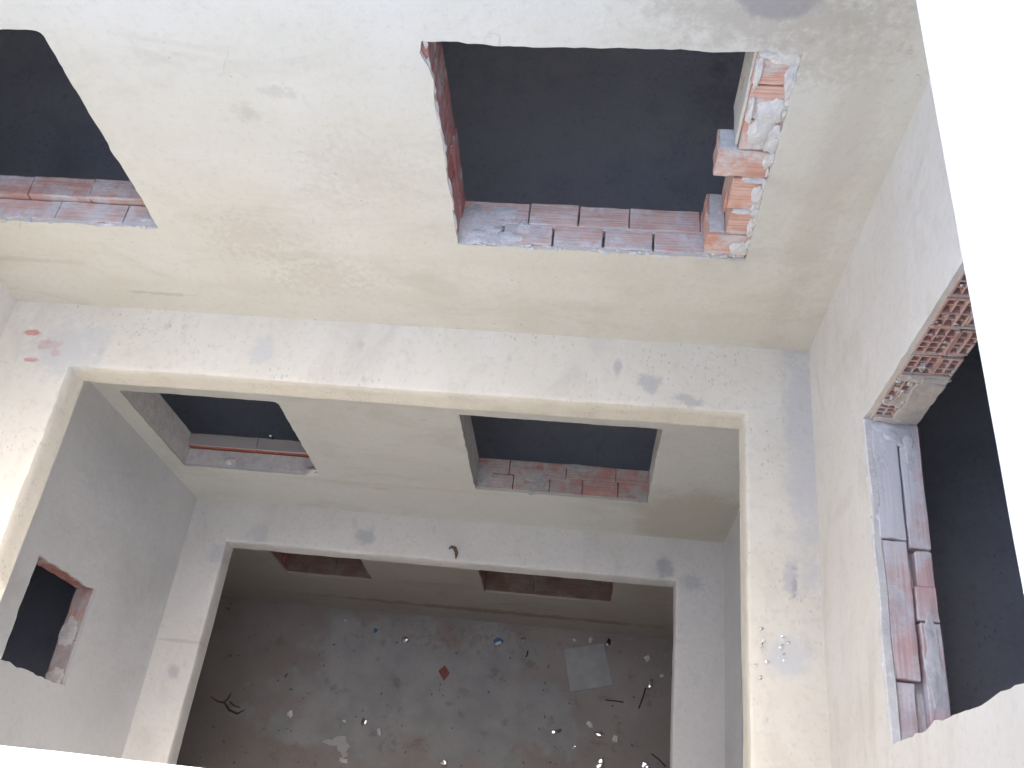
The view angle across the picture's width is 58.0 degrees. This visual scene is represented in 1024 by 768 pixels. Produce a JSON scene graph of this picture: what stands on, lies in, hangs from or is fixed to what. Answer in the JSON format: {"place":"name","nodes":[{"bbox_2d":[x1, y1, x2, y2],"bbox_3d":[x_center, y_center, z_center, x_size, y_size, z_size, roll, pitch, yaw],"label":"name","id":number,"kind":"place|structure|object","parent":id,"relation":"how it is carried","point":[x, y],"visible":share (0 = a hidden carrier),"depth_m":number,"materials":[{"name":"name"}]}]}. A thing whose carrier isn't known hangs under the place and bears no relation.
{"place":"outdoors","nodes":[
{"label":"outdoors","id":0,"kind":"place"},
{"bbox_2d":[1,393,656,678],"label":"floor","id":1,"kind":"structure","parent":0,"point":[42,613],"depth_m":9.64,"materials":[{"name":"grey concrete"}]},
{"bbox_2d":[0,381,196,758],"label":"wall","id":2,"kind":"structure","parent":1,"relation":"on","point":[108,529],"depth_m":7.70,"materials":[{"name":"grey paint"}]},
{"bbox_2d":[91,382,738,542],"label":"wall","id":3,"kind":"structure","parent":1,"relation":"on","point":[403,460],"depth_m":8.46,"materials":[{"name":"grey paint"}]},
{"bbox_2d":[121,498,724,767],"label":"ledge","id":4,"kind":"object","parent":1,"relation":"on","point":[691,572],"visible":0.99,"depth_m":9.03,"materials":[{"name":"grey paint"}]},
{"bbox_2d":[449,545,457,558],"bbox_3d":[-0.564,1.647,9.107,0.074,0.038,0.146,-31,64,-14],"label":"curled scrap","id":5,"kind":"object","parent":4,"relation":"on","point":[454,548],"visible":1,"depth_m":9.10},
{"bbox_2d":[724,510,741,767],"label":"wall","id":6,"kind":"structure","parent":1,"relation":"on","point":[733,651],"depth_m":8.05,"materials":[{"name":"grey paint"}]},
{"bbox_2d":[177,596,672,767],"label":"shaft floor","id":7,"kind":"structure","parent":0,"point":[322,673],"depth_m":12.20,"materials":[{"name":"grey concrete"}]},
{"bbox_2d":[210,693,243,714],"bbox_3d":[-3.754,4.204,12.260,0.507,0.039,0.194,29,66,18],"label":"twig","id":8,"kind":"object","parent":7,"relation":"on","point":[229,709],"visible":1,"depth_m":12.23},
{"bbox_2d":[287,710,292,717],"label":"scrap","id":9,"kind":"object","parent":7,"relation":"on","point":[289,714],"visible":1,"depth_m":12.14,"materials":[{"name":"white plastic"}]},
{"bbox_2d":[322,736,349,757],"bbox_3d":[-2.237,4.640,11.954,0.388,0.014,0.233,30,67,18],"label":"torn paper","id":10,"kind":"object","parent":7,"relation":"on","point":[340,742],"visible":1,"depth_m":11.95,"materials":[{"name":"white paper"}]},
{"bbox_2d":[339,758,347,763],"bbox_3d":[-2.156,4.818,11.829,0.127,0.049,0.067,4,61,6],"label":"scrap","id":11,"kind":"object","parent":7,"relation":"on","point":[342,760],"visible":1,"depth_m":11.81,"materials":[{"name":"white plastic"}]},
{"bbox_2d":[360,717,366,725],"bbox_3d":[-1.929,4.404,12.043,0.073,0.057,0.112,19,64,13],"label":"scrap","id":12,"kind":"object","parent":7,"relation":"on","point":[363,722],"visible":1,"depth_m":12.03,"materials":[{"name":"metal"}]},
{"bbox_2d":[403,636,409,642],"bbox_3d":[-1.439,3.466,12.549,0.089,0.042,0.096,-15,61,-5],"label":"scrap","id":13,"kind":"object","parent":7,"relation":"on","point":[406,639],"visible":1,"depth_m":12.54,"materials":[{"name":"metal"}]},
{"bbox_2d":[439,666,448,679],"bbox_3d":[-0.901,3.850,12.309,0.120,0.030,0.165,-32,64,-14],"label":"brick chip","id":14,"kind":"object","parent":7,"relation":"on","point":[444,672],"visible":1,"depth_m":12.30,"materials":[{"name":"red brick"}]},
{"bbox_2d":[440,758,447,766],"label":"scrap","id":15,"kind":"object","parent":7,"relation":"on","point":[443,762],"visible":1,"depth_m":11.73,"materials":[{"name":"metal"}]},
{"bbox_2d":[221,548,673,638],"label":"wall","id":16,"kind":"structure","parent":7,"relation":"on","point":[537,600],"depth_m":11.64,"materials":[{"name":"paint"}]},
{"bbox_2d":[493,638,503,646],"bbox_3d":[-0.191,3.472,12.464,0.145,0.056,0.106,-32,64,-14],"label":"wrapper","id":17,"kind":"object","parent":7,"relation":"on","point":[497,639],"visible":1,"depth_m":12.45,"materials":[{"name":"blue plastic"}]},
{"bbox_2d":[552,729,561,733],"bbox_3d":[0.576,4.455,11.873,0.133,0.049,0.059,-3,61,2],"label":"scrap","id":18,"kind":"object","parent":7,"relation":"on","point":[556,731],"visible":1,"depth_m":11.86,"materials":[{"name":"paper"}]},
{"bbox_2d":[564,643,611,691],"bbox_3d":[1.002,3.752,12.246,0.558,0.026,0.563,-8,61,-1],"label":"board","id":19,"kind":"object","parent":7,"relation":"on","point":[587,666],"visible":1,"depth_m":12.23,"materials":[{"name":"grey"}]},
{"bbox_2d":[586,721,592,727],"bbox_3d":[1.000,4.383,11.894,0.062,0.040,0.103,-35,65,-15],"label":"scrap","id":20,"kind":"object","parent":7,"relation":"on","point":[589,723],"visible":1,"depth_m":11.88,"materials":[{"name":"white plastic"}]},
{"bbox_2d":[594,731,604,737],"bbox_3d":[1.114,4.483,11.831,0.146,0.041,0.084,4,61,6],"label":"scrap","id":21,"kind":"object","parent":7,"relation":"on","point":[599,734],"visible":1,"depth_m":11.82,"materials":[{"name":"paper"}]},
{"bbox_2d":[596,759,604,767],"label":"scrap","id":22,"kind":"object","parent":7,"relation":"on","point":[601,763],"visible":1,"depth_m":11.63,"materials":[{"name":"paper"}]},
{"bbox_2d":[612,735,617,741],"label":"scrap","id":23,"kind":"object","parent":7,"relation":"on","point":[614,738],"visible":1,"depth_m":11.78,"materials":[{"name":"white plastic"}]},
{"bbox_2d":[638,688,645,708],"bbox_3d":[1.697,4.087,12.031,0.025,0.017,0.278,19,64,13],"label":"rod","id":24,"kind":"object","parent":7,"relation":"on","point":[642,698],"visible":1,"depth_m":12.02,"materials":[{"name":"black metal"}]},
{"bbox_2d":[641,761,647,767],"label":"scrap","id":25,"kind":"object","parent":7,"relation":"on","point":[644,764],"visible":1,"depth_m":11.61,"materials":[{"name":"paper"}]},
{"bbox_2d":[647,679,652,689],"bbox_3d":[1.813,3.922,12.095,0.064,0.055,0.150,15,63,11],"label":"scrap","id":26,"kind":"object","parent":7,"relation":"on","point":[650,685],"visible":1,"depth_m":12.08,"materials":[{"name":"metal"}]},
{"bbox_2d":[0,29,1023,715],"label":"floor","id":27,"kind":"structure","parent":0,"point":[630,129],"depth_m":6.84,"materials":[{"name":"grey concrete"}]},
{"bbox_2d":[0,283,15,336],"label":"wall","id":28,"kind":"structure","parent":27,"relation":"on","point":[7,301],"depth_m":6.28,"materials":[{"name":"paint"}]},
{"bbox_2d":[0,301,830,767],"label":"ledge","id":29,"kind":"object","parent":27,"relation":"on","point":[54,357],"visible":1,"depth_m":5.91,"materials":[{"name":"paint"}]},
{"bbox_2d":[0,0,979,358],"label":"wall","id":30,"kind":"structure","parent":27,"relation":"on","point":[290,158],"depth_m":4.86,"materials":[{"name":"beige paint"}]},
{"bbox_2d":[809,77,1023,767],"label":"wall","id":31,"kind":"structure","parent":27,"relation":"on","point":[893,343],"depth_m":4.22,"materials":[{"name":"paint"}]},
{"bbox_3d":[-0.909,1.107,7.664,16.756,10.804,14.611,4,61,6],"label":"outer shell","id":32,"kind":"object","parent":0,"visible":0},
{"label":"roof","id":33,"kind":"structure","parent":32,"relation":"on","visible":0},
{"bbox_2d":[0,0,1023,767],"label":"ledge","id":34,"kind":"object","parent":33,"relation":"attached to","point":[974,52],"visible":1,"depth_m":2.01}
]}

